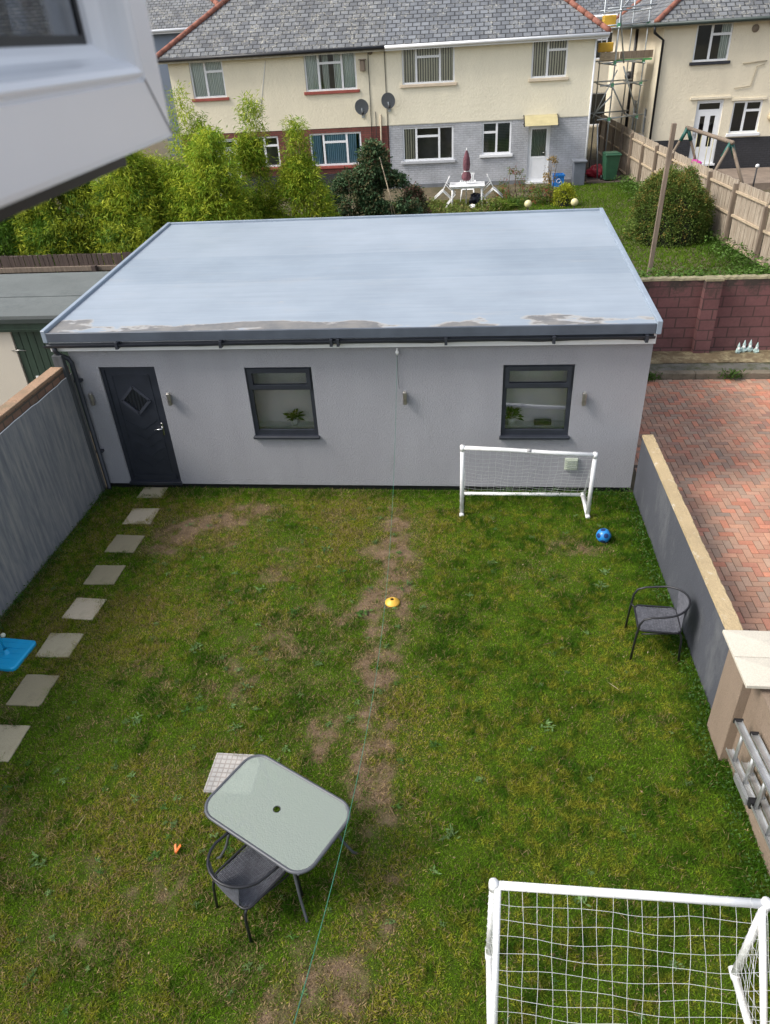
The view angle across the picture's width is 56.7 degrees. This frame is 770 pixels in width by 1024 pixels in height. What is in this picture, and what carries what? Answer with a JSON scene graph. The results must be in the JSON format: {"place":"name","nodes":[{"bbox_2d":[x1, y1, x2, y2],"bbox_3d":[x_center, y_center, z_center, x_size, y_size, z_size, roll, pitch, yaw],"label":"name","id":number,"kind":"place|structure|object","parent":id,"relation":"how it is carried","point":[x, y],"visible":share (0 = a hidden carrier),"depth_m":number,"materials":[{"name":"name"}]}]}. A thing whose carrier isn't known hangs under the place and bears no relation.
{"place":"outdoors","nodes":[
{"label":"outdoors","id":0,"kind":"place"},
{"bbox_2d":[0,271,109,427],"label":"neighbour garage","id":1,"kind":"structure","parent":0,"point":[32,305],"depth_m":13.62,"materials":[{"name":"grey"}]},
{"bbox_2d":[11,332,88,427],"bbox_3d":[-6.071,-2.476,13.698,1.821,2.058,0.132,1,33,6],"label":"door","id":2,"kind":"structure","parent":1,"relation":"in","point":[36,359],"depth_m":13.43,"materials":[{"name":"green"}]},
{"bbox_2d":[0,0,172,221],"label":"open window sash","id":3,"kind":"object","parent":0,"point":[82,99],"visible":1,"depth_m":0.49,"materials":[{"name":"white plastic"}]},
{"bbox_2d":[83,139,170,185],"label":"house","id":4,"kind":"structure","parent":0,"point":[160,145],"depth_m":35.19,"materials":[{"name":"paint"}]},
{"bbox_2d":[146,0,220,155],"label":"house","id":5,"kind":"structure","parent":0,"point":[170,20],"depth_m":38.64,"materials":[{"name":"stone"}]},
{"bbox_2d":[156,0,390,194],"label":"semi detached house","id":6,"kind":"structure","parent":0,"point":[287,58],"depth_m":26.71,"materials":[{"name":"beige paint"}]},
{"bbox_2d":[189,61,228,101],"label":"window","id":7,"kind":"structure","parent":6,"relation":"in","point":[207,78],"depth_m":27.04,"materials":[{"name":"white plastic"}]},
{"bbox_2d":[262,136,281,169],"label":"window","id":8,"kind":"structure","parent":6,"relation":"in","point":[271,145],"depth_m":28.00,"materials":[{"name":"white plastic"}]},
{"bbox_2d":[303,53,359,94],"bbox_3d":[-2.011,-16.248,26.415,2.100,1.320,0.217,1,33,6],"label":"window","id":9,"kind":"structure","parent":6,"relation":"in","point":[345,74],"depth_m":26.50,"materials":[{"name":"white plastic"}]},
{"bbox_2d":[309,132,361,168],"bbox_3d":[-1.901,-14.090,27.825,2.180,1.240,0.217,1,33,6],"label":"window","id":10,"kind":"structure","parent":6,"relation":"in","point":[340,148],"depth_m":27.88,"materials":[{"name":"white plastic"}]},
{"bbox_2d":[355,99,368,117],"bbox_3d":[-0.839,-15.062,26.649,0.469,0.643,0.537,22,41,33],"label":"satellite dish","id":11,"kind":"object","parent":6,"relation":"attached to","point":[361,107],"visible":1,"depth_m":26.61,"materials":[{"name":"grey"}]},
{"bbox_2d":[358,52,371,70],"bbox_3d":[-0.708,-16.423,25.950,0.510,0.670,0.239,1,33,6],"label":"boiler flue","id":12,"kind":"object","parent":6,"relation":"attached to","point":[362,64],"visible":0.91,"depth_m":25.95,"materials":[{"name":"plastic"}]},
{"bbox_2d":[0,485,769,1023],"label":"lawn grass","id":13,"kind":"structure","parent":0,"point":[618,501],"depth_m":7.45,"materials":[{"name":"green plant"}]},
{"bbox_2d":[0,637,35,671],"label":"ball game base","id":14,"kind":"object","parent":13,"relation":"on","point":[14,653],"visible":1,"depth_m":8.89,"materials":[{"name":"blue plastic"}]},
{"bbox_2d":[203,753,252,792],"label":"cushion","id":15,"kind":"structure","parent":13,"relation":"on","point":[224,766],"depth_m":7.34,"materials":[{"name":"white fabric"}]},
{"bbox_2d":[206,832,302,942],"bbox_3d":[-1.132,3.062,5.986,0.569,0.758,0.601,23,42,35],"label":"patio chair","id":16,"kind":"object","parent":13,"relation":"on","point":[247,879],"visible":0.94,"depth_m":5.93,"materials":[{"name":"grey wicker"}]},
{"bbox_2d":[204,754,357,922],"bbox_3d":[-0.913,2.848,6.325,1.198,0.719,0.758,18,39,29],"label":"garden table","id":17,"kind":"object","parent":13,"relation":"on","point":[298,833],"visible":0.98,"depth_m":6.10,"materials":[{"name":"grey glass"}]},
{"bbox_2d":[7,505,647,963],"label":"lawn litter","id":18,"kind":"object","parent":13,"relation":"on","point":[391,809],"visible":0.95,"depth_m":7.76,"materials":[{"name":"white plant"}]},
{"bbox_2d":[385,597,399,606],"bbox_3d":[0.096,1.165,9.380,0.196,0.056,0.196,1,33,6],"label":"marker cone","id":19,"kind":"object","parent":13,"relation":"on","point":[392,603],"visible":1,"depth_m":9.34,"materials":[{"name":"yellow plastic"}]},
{"bbox_2d":[459,444,597,518],"bbox_3d":[2.132,-0.601,10.873,1.971,1.230,0.685,1,33,6],"label":"football goal","id":20,"kind":"object","parent":13,"relation":"on","point":[587,504],"visible":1,"depth_m":10.61,"materials":[{"name":"white plastic"}]},
{"bbox_2d":[596,528,610,542],"bbox_3d":[3.144,0.338,10.266,0.210,0.210,0.210,1,33,6],"label":"football","id":21,"kind":"object","parent":13,"relation":"on","point":[603,535],"visible":1,"depth_m":10.19,"materials":[{"name":"plastic"}]},
{"bbox_2d":[485,878,769,1023],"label":"football goal","id":22,"kind":"object","parent":13,"relation":"on","point":[756,929],"visible":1,"depth_m":5.06,"materials":[{"name":"white plastic"}]},
{"bbox_2d":[624,586,690,661],"bbox_3d":[3.179,1.283,8.314,0.601,0.758,0.569,3,34,10],"label":"patio chair","id":23,"kind":"object","parent":13,"relation":"on","point":[654,620],"visible":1,"depth_m":8.24,"materials":[{"name":"grey wicker"}]},
{"bbox_2d":[2,127,769,491],"bbox_3d":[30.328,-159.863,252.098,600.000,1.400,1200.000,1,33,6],"label":"ground","id":24,"kind":"structure","parent":0,"point":[430,191],"depth_m":25.63,"materials":[{"name":"green plant"}]},
{"bbox_2d":[0,724,29,761],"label":"stepping stone","id":25,"kind":"object","parent":24,"relation":"on","point":[11,739],"visible":1,"depth_m":7.80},
{"bbox_2d":[6,674,59,706],"bbox_3d":[-4.145,2.107,8.418,0.426,0.042,0.485,1,33,6],"label":"stepping stone","id":26,"kind":"object","parent":24,"relation":"on","point":[29,690],"visible":1,"depth_m":8.39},
{"bbox_2d":[0,202,93,272],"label":"bamboo","id":27,"kind":"object","parent":24,"relation":"on","point":[7,245],"visible":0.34,"depth_m":17.53,"materials":[{"name":"green plant"}]},
{"bbox_2d":[0,366,106,618],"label":"fence","id":28,"kind":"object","parent":24,"relation":"on","point":[50,488],"depth_m":10.38,"materials":[{"name":"grey wood"}]},
{"bbox_2d":[35,633,83,657],"bbox_3d":[-4.119,1.695,9.047,0.453,0.042,0.436,0,33,5],"label":"stepping stone","id":29,"kind":"object","parent":24,"relation":"on","point":[57,645],"visible":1,"depth_m":9.02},
{"bbox_2d":[0,252,131,273],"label":"board fence","id":30,"kind":"object","parent":24,"relation":"on","point":[32,264],"visible":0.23,"depth_m":16.58,"materials":[{"name":"brown wood"}]},
{"bbox_2d":[62,598,106,619],"bbox_3d":[-4.050,1.312,9.627,0.446,0.042,0.426,2,33,8],"label":"stepping stone","id":31,"kind":"object","parent":24,"relation":"on","point":[85,609],"visible":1,"depth_m":9.60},
{"bbox_2d":[7,165,171,271],"bbox_3d":[-7.129,-7.122,17.453,4.633,3.391,2.818,1,33,6],"label":"bamboo","id":32,"kind":"object","parent":24,"relation":"on","point":[81,237],"visible":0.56,"depth_m":17.11,"materials":[{"name":"green plant"}]},
{"bbox_2d":[83,565,125,584],"bbox_3d":[-4.017,0.911,10.239,0.456,0.042,0.445,0,33,5],"label":"stepping stone","id":33,"kind":"object","parent":24,"relation":"on","point":[102,574],"visible":1,"depth_m":10.22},
{"bbox_2d":[104,535,144,553],"bbox_3d":[-3.960,0.494,10.872,0.467,0.042,0.456,1,33,7],"label":"stepping stone","id":34,"kind":"object","parent":24,"relation":"on","point":[127,543],"visible":0.99,"depth_m":10.85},
{"bbox_2d":[123,508,159,524],"bbox_3d":[-3.923,0.077,11.508,0.466,0.042,0.457,0,33,5],"label":"stepping stone","id":35,"kind":"object","parent":24,"relation":"on","point":[135,516],"visible":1,"depth_m":11.49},
{"bbox_2d":[137,487,167,498],"bbox_3d":[-3.941,-0.318,12.115,0.437,0.042,0.347,1,33,6],"label":"stepping stone","id":36,"kind":"object","parent":24,"relation":"on","point":[152,491],"visible":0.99,"depth_m":12.11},
{"bbox_2d":[84,120,263,252],"bbox_3d":[-5.004,-7.321,17.231,4.571,3.704,2.670,1,33,6],"label":"bamboo","id":37,"kind":"object","parent":24,"relation":"on","point":[189,188],"visible":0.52,"depth_m":16.61,"materials":[{"name":"green plant"}]},
{"bbox_2d":[163,80,225,210],"bbox_3d":[-4.476,-7.946,17.279,1.650,4.378,1.286,-6,33,-4],"label":"bamboo","id":38,"kind":"object","parent":24,"relation":"on","point":[184,136],"visible":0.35,"depth_m":16.52,"materials":[{"name":"green plant"}]},
{"bbox_2d":[216,90,282,219],"bbox_3d":[-3.655,-8.155,17.949,2.216,4.315,2.026,1,33,6],"label":"bamboo","id":39,"kind":"object","parent":24,"relation":"on","point":[252,157],"visible":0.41,"depth_m":17.57,"materials":[{"name":"green plant"}]},
{"bbox_2d":[265,115,342,218],"bbox_3d":[-2.095,-7.994,18.116,2.203,3.736,1.975,1,33,6],"label":"bamboo","id":40,"kind":"object","parent":24,"relation":"on","point":[298,182],"visible":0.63,"depth_m":17.66,"materials":[{"name":"green plant"}]},
{"bbox_2d":[40,208,662,491],"bbox_3d":[-0.354,-3.168,13.172,9.000,3.254,5.722,1,33,6],"label":"garden room","id":41,"kind":"object","parent":24,"relation":"on","point":[236,339],"visible":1,"depth_m":11.23,"materials":[{"name":"grey paint"}]},
{"bbox_2d":[51,354,105,491],"bbox_3d":[-4.936,-1.366,11.561,0.160,2.460,0.090,1,33,6],"label":"timber post","id":42,"kind":"object","parent":41,"relation":"attached to","point":[59,360],"visible":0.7,"depth_m":11.35,"materials":[{"name":"wood"}]},
{"bbox_2d":[88,392,94,405],"bbox_3d":[-4.665,-1.801,11.364,0.060,0.216,0.084,1,33,6],"label":"wall light","id":43,"kind":"object","parent":41,"relation":"attached to","point":[91,398],"visible":1,"depth_m":11.33,"materials":[{"name":"metal"}]},
{"bbox_2d":[104,370,177,477],"bbox_3d":[-3.954,-1.401,11.652,0.784,1.954,0.124,1,33,6],"label":"door","id":44,"kind":"structure","parent":41,"relation":"in","point":[144,432],"depth_m":11.62,"materials":[{"name":"grey plastic"}]},
{"bbox_2d":[166,392,171,405],"bbox_3d":[-3.388,-1.781,11.224,0.060,0.216,0.084,1,33,6],"label":"wall light","id":45,"kind":"object","parent":41,"relation":"attached to","point":[169,397],"visible":1,"depth_m":11.19,"materials":[{"name":"metal"}]},
{"bbox_2d":[245,367,319,439],"bbox_3d":[-1.581,-1.787,11.273,1.140,1.200,0.475,1,33,6],"label":"window","id":46,"kind":"structure","parent":41,"relation":"in","point":[305,430],"depth_m":11.29,"materials":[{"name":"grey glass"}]},
{"bbox_2d":[283,408,304,425],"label":"potted plant","id":47,"kind":"object","parent":41,"relation":"on","point":[294,418],"visible":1,"depth_m":11.54,"materials":[{"name":"green plant"}]},
{"bbox_2d":[293,348,398,1023],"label":"washing line","id":48,"kind":"object","parent":41,"relation":"attached to","point":[397,352],"visible":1,"depth_m":3.73,"materials":[{"name":"green plastic"}]},
{"bbox_2d":[403,391,406,404],"bbox_3d":[0.303,-1.733,10.810,0.060,0.216,0.084,1,33,6],"label":"wall light","id":49,"kind":"object","parent":41,"relation":"attached to","point":[404,397],"visible":1,"depth_m":10.77,"materials":[{"name":"metal"}]},
{"bbox_2d":[505,405,523,425],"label":"potted plant","id":50,"kind":"object","parent":41,"relation":"on","point":[510,417],"visible":0.96,"depth_m":11.14,"materials":[{"name":"green plant"}]},
{"bbox_2d":[499,364,574,439],"bbox_3d":[2.287,-1.737,10.840,1.125,1.200,0.475,1,33,6],"label":"window","id":51,"kind":"structure","parent":41,"relation":"in","point":[522,430],"depth_m":10.81,"materials":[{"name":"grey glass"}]},
{"bbox_2d":[534,419,550,424],"bbox_3d":[2.470,-1.413,11.191,0.260,0.065,0.090,1,33,6],"label":"black box","id":52,"kind":"object","parent":41,"relation":"on","point":[542,421],"visible":1,"depth_m":11.16,"materials":[{"name":"plastic"}]},
{"bbox_2d":[564,458,578,469],"bbox_3d":[2.914,-0.746,11.159,0.205,0.210,0.064,1,33,6],"label":"wall vent","id":53,"kind":"object","parent":41,"relation":"attached to","point":[573,461],"depth_m":11.13,"materials":[{"name":"white plastic"}]},
{"bbox_2d":[582,392,586,405],"bbox_3d":[2.938,-1.674,10.531,0.060,0.216,0.084,1,33,6],"label":"wall light","id":54,"kind":"object","parent":41,"relation":"attached to","point":[584,396],"visible":1,"depth_m":10.50,"materials":[{"name":"metal"}]},
{"bbox_2d":[324,137,424,216],"bbox_3d":[-0.420,-8.784,19.814,3.278,2.986,1.703,1,33,6],"label":"rose shrub","id":55,"kind":"object","parent":24,"relation":"on","point":[365,197],"visible":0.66,"depth_m":19.46,"materials":[{"name":"green plant"}]},
{"bbox_2d":[379,157,394,213],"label":"garden canes","id":56,"kind":"object","parent":55,"relation":"in","point":[387,188],"visible":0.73,"depth_m":19.34,"materials":[{"name":"wood"}]},
{"bbox_2d":[399,181,433,213],"bbox_3d":[0.813,-8.695,20.672,1.321,1.678,1.184,1,33,6],"label":"rose shrub","id":57,"kind":"object","parent":24,"relation":"on","point":[417,192],"visible":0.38,"depth_m":20.32,"materials":[{"name":"green plant"}]},
{"bbox_2d":[434,176,455,204],"bbox_3d":[2.123,-10.921,24.448,0.567,0.883,0.545,36,30,-16],"label":"plastic chair","id":58,"kind":"object","parent":24,"relation":"on","point":[445,193],"visible":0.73,"depth_m":24.34,"materials":[{"name":"plastic"}]},
{"bbox_2d":[462,148,470,205],"bbox_3d":[2.739,-11.263,24.027,0.285,1.830,0.285,-26,39,-31],"label":"parasol","id":59,"kind":"object","parent":24,"relation":"on","point":[466,175],"visible":0.98,"depth_m":23.84,"materials":[{"name":"red fabric"}]},
{"bbox_2d":[449,181,484,207],"bbox_3d":[2.799,-10.808,24.351,1.180,0.711,0.850,1,33,6],"label":"plastic table","id":60,"kind":"object","parent":24,"relation":"on","point":[464,185],"visible":0.87,"depth_m":23.99,"materials":[{"name":"plastic"}]},
{"bbox_2d":[425,194,509,213],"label":"border plants","id":61,"kind":"object","parent":24,"relation":"on","point":[440,209],"visible":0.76,"depth_m":23.30,"materials":[{"name":"green plant"}]},
{"bbox_2d":[460,172,475,201],"bbox_3d":[2.911,-11.404,25.101,0.545,0.883,0.567,1,33,6],"label":"plastic chair","id":62,"kind":"object","parent":24,"relation":"on","point":[467,181],"visible":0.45,"depth_m":25.07,"materials":[{"name":"plastic"}]},
{"bbox_2d":[469,193,480,204],"bbox_3d":[3.129,-10.748,24.560,0.481,0.468,0.504,1,33,6],"label":"black bag","id":63,"kind":"object","parent":24,"relation":"on","point":[474,198],"visible":0.76,"depth_m":24.43,"materials":[{"name":"plastic"}]},
{"bbox_2d":[480,174,502,202],"bbox_3d":[3.562,-10.957,24.371,0.567,0.883,0.545,-38,22,27],"label":"plastic chair","id":64,"kind":"object","parent":24,"relation":"on","point":[491,190],"visible":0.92,"depth_m":24.26,"materials":[{"name":"plastic"}]},
{"bbox_2d":[485,197,517,210],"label":"strappy plant","id":65,"kind":"object","parent":24,"relation":"on","point":[504,205],"visible":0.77,"depth_m":23.66,"materials":[{"name":"green plant"}]},
{"bbox_2d":[507,196,523,207],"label":"strappy plant","id":66,"kind":"object","parent":24,"relation":"on","point":[516,202],"visible":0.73,"depth_m":23.87,"materials":[{"name":"green plant"}]},
{"bbox_2d":[493,165,555,205],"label":"border plants","id":67,"kind":"object","parent":24,"relation":"on","point":[539,191],"visible":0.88,"depth_m":24.60,"materials":[{"name":"green plant"}]},
{"bbox_2d":[543,156,557,187],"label":"orange shrub","id":68,"kind":"object","parent":24,"relation":"on","point":[546,175],"visible":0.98,"depth_m":25.89,"materials":[{"name":"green plant"}]},
{"bbox_2d":[552,173,564,186],"bbox_3d":[6.513,-12.490,26.851,0.460,0.420,0.410,1,33,6],"label":"recycling box","id":69,"kind":"object","parent":24,"relation":"on","point":[559,178],"visible":0.87,"depth_m":26.71,"materials":[{"name":"blue plastic"}]},
{"bbox_2d":[550,181,577,207],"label":"yellow shrub","id":70,"kind":"object","parent":24,"relation":"on","point":[564,195],"visible":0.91,"depth_m":23.45,"materials":[{"name":"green plant"}]},
{"bbox_2d":[571,198,577,208],"bbox_3d":[5.971,-9.658,22.529,0.230,0.455,0.230,1,33,6],"label":"garden globe","id":71,"kind":"object","parent":24,"relation":"on","point":[574,202],"visible":0.95,"depth_m":22.39,"materials":[{"name":"white plastic"}]},
{"bbox_2d":[571,158,587,185],"bbox_3d":[7.237,-12.699,26.692,0.510,0.870,0.600,1,33,6],"label":"storage box","id":72,"kind":"object","parent":24,"relation":"on","point":[578,170],"visible":0.99,"depth_m":26.50,"materials":[{"name":"grey plastic"}]},
{"bbox_2d":[391,179,769,276],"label":"lawn grass","id":73,"kind":"structure","parent":24,"relation":"on","point":[603,195],"depth_m":18.86,"materials":[{"name":"green plant"}]},
{"bbox_2d":[585,164,601,177],"bbox_3d":[8.318,-13.369,28.010,0.789,0.565,0.734,12,36,23],"label":"rubbish bag","id":74,"kind":"object","parent":24,"relation":"on","point":[591,171],"visible":0.78,"depth_m":27.81,"materials":[{"name":"red plastic"}]},
{"bbox_2d":[573,0,636,126],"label":"house","id":75,"kind":"structure","parent":24,"relation":"on","point":[594,7],"depth_m":41.64,"materials":[{"name":"stone"}]},
{"bbox_2d":[647,123,676,275],"bbox_3d":[5.979,-6.634,15.492,0.150,3.181,0.090,1,33,6],"label":"wooden pole","id":76,"kind":"object","parent":24,"relation":"on","point":[663,189],"visible":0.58,"depth_m":15.33,"materials":[{"name":"wood"}]},
{"bbox_2d":[621,159,716,248],"bbox_3d":[7.510,-8.102,18.740,2.155,2.100,2.205,-30,41,-34],"label":"round bush","id":77,"kind":"object","parent":24,"relation":"on","point":[687,215],"visible":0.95,"depth_m":18.34,"materials":[{"name":"green plant"}]},
{"bbox_2d":[596,114,769,269],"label":"panel fence","id":78,"kind":"object","parent":24,"relation":"on","point":[750,215],"visible":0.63,"depth_m":18.65,"materials":[{"name":"beige wood"}]},
{"bbox_2d":[633,434,742,708],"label":"garden wall","id":79,"kind":"structure","parent":24,"relation":"on","point":[685,562],"depth_m":8.61,"materials":[{"name":"grey paint"}]},
{"bbox_2d":[607,174,769,277],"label":"weeds","id":80,"kind":"object","parent":24,"relation":"on","point":[642,273],"visible":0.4,"depth_m":16.25,"materials":[{"name":"green plant"}]},
{"bbox_2d":[640,274,769,352],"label":"block wall","id":81,"kind":"structure","parent":24,"relation":"on","point":[704,314],"depth_m":15.30,"materials":[{"name":"red brick"}]},
{"bbox_2d":[673,126,743,182],"bbox_3d":[10.078,-10.934,22.697,1.988,2.031,4.887,1,33,6],"label":"swing frame","id":82,"kind":"object","parent":24,"relation":"on","point":[689,129],"visible":0.74,"depth_m":21.74,"materials":[{"name":"wood"}]},
{"bbox_2d":[649,370,769,379],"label":"kerb","id":83,"kind":"structure","parent":24,"relation":"on","point":[705,374],"depth_m":14.86,"materials":[{"name":"concrete"}]},
{"bbox_2d":[708,368,751,380],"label":"kerb weed","id":84,"kind":"object","parent":24,"relation":"on","point":[739,375],"visible":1,"depth_m":14.72,"materials":[{"name":"green plant"}]},
{"bbox_2d":[707,630,769,760],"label":"gate pillar","id":85,"kind":"structure","parent":24,"relation":"on","point":[746,669],"depth_m":6.76,"materials":[{"name":"stone"}]},
{"bbox_2d":[713,167,769,189],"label":"patio","id":86,"kind":"structure","parent":24,"relation":"on","point":[762,180],"depth_m":25.53,"materials":[{"name":"stone"}]},
{"bbox_2d":[728,688,769,875],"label":"side wall","id":87,"kind":"structure","parent":24,"relation":"on","point":[756,716],"depth_m":6.41,"materials":[{"name":"beige paint"}]},
{"bbox_2d":[726,718,769,849],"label":"ladder","id":88,"kind":"object","parent":87,"relation":"attached to","point":[747,794],"visible":1,"depth_m":6.18,"materials":[{"name":"metal"}]},
{"bbox_2d":[384,0,611,187],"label":"semi detached house","id":89,"kind":"structure","parent":0,"point":[496,88],"depth_m":26.13,"materials":[{"name":"grey paint"}]},
{"bbox_2d":[381,93,394,111],"bbox_3d":[0.146,-15.183,26.451,0.469,0.643,0.537,22,41,33],"label":"satellite dish","id":90,"kind":"object","parent":89,"relation":"attached to","point":[388,101],"visible":1,"depth_m":26.42,"materials":[{"name":"grey"}]},
{"bbox_2d":[401,125,454,164],"bbox_3d":[1.654,-14.086,27.399,2.100,1.260,0.217,1,33,6],"label":"window","id":91,"kind":"structure","parent":89,"relation":"in","point":[410,144],"depth_m":27.53,"materials":[{"name":"white plastic"}]},
{"bbox_2d":[400,47,456,87],"bbox_3d":[1.574,-16.226,25.996,2.080,1.260,0.217,1,33,6],"label":"window","id":92,"kind":"structure","parent":89,"relation":"in","point":[433,66],"depth_m":26.09,"materials":[{"name":"white plastic"}]},
{"bbox_2d":[480,121,512,157],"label":"window","id":93,"kind":"structure","parent":89,"relation":"in","point":[496,136],"depth_m":27.13,"materials":[{"name":"white plastic"}]},
{"bbox_2d":[528,126,548,180],"bbox_3d":[5.841,-13.657,27.235,0.680,1.850,0.097,1,33,6],"label":"door","id":94,"kind":"structure","parent":89,"relation":"in","point":[538,146],"depth_m":27.24,"materials":[{"name":"white plastic"}]},
{"bbox_2d":[528,40,568,81],"bbox_3d":[5.877,-16.171,25.514,1.420,1.300,0.217,1,33,6],"label":"window","id":95,"kind":"structure","parent":89,"relation":"in","point":[549,58],"depth_m":25.61,"materials":[{"name":"white plastic"}]},
{"bbox_2d":[585,160,628,183],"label":"side path","id":96,"kind":"structure","parent":0,"point":[592,180],"depth_m":27.70,"materials":[{"name":"concrete"}]},
{"bbox_2d":[600,151,621,179],"bbox_3d":[8.536,-13.099,27.070,0.600,0.995,0.728,-2,33,2],"label":"wheelie bin","id":97,"kind":"object","parent":96,"relation":"on","point":[610,161],"visible":1,"depth_m":26.85,"materials":[{"name":"green plastic"}]},
{"bbox_2d":[589,0,656,177],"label":"scaffolding","id":98,"kind":"object","parent":96,"relation":"on","point":[633,56],"visible":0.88,"depth_m":26.39,"materials":[{"name":"grey metal"}]},
{"bbox_2d":[598,15,616,51],"bbox_3d":[8.358,-18.000,26.850,0.552,1.150,1.481,6,34,14],"label":"yellow crate","id":99,"kind":"object","parent":98,"relation":"on","point":[607,46],"visible":0.8,"depth_m":26.69,"materials":[{"name":"plastic"}]},
{"bbox_2d":[604,0,769,171],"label":"cream house","id":100,"kind":"structure","parent":0,"point":[706,68],"depth_m":25.99,"materials":[{"name":"beige paint"}]},
{"bbox_2d":[631,100,637,129],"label":"window","id":101,"kind":"structure","parent":100,"relation":"in","point":[635,101],"depth_m":29.73,"materials":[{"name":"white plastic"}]},
{"bbox_2d":[638,108,646,135],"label":"window","id":102,"kind":"structure","parent":100,"relation":"in","point":[645,112],"depth_m":27.98,"materials":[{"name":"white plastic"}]},
{"bbox_2d":[690,101,721,162],"bbox_3d":[11.895,-14.102,26.560,0.830,2.020,0.077,1,33,6],"label":"door","id":103,"kind":"structure","parent":100,"relation":"in","point":[707,113],"depth_m":26.51,"materials":[{"name":"white plastic"}]},
{"bbox_2d":[689,23,733,65],"bbox_3d":[11.482,-16.422,25.033,1.380,1.240,0.217,1,33,6],"label":"window","id":104,"kind":"structure","parent":100,"relation":"in","point":[727,29],"depth_m":25.12,"materials":[{"name":"white plastic"}]},
{"bbox_2d":[725,100,762,136],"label":"window","id":105,"kind":"structure","parent":100,"relation":"in","point":[734,133],"depth_m":26.25,"materials":[{"name":"white plastic"}]},
{"bbox_2d":[634,379,769,630],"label":"driveway","id":106,"kind":"structure","parent":0,"point":[697,490],"depth_m":11.91,"materials":[{"name":"brick"}]},
{"bbox_2d":[648,371,662,382],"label":"kerb weed","id":107,"kind":"object","parent":106,"relation":"on","point":[651,375],"visible":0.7,"depth_m":14.83,"materials":[{"name":"green plant"}]},
{"bbox_2d":[649,363,769,370],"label":"path","id":108,"kind":"structure","parent":0,"point":[711,366],"depth_m":15.11,"materials":[{"name":"concrete"}]},
{"bbox_2d":[650,350,769,363],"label":"earth strip","id":109,"kind":"object","parent":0,"point":[660,357],"visible":0.65,"depth_m":15.46,"materials":[{"name":"brown soil"}]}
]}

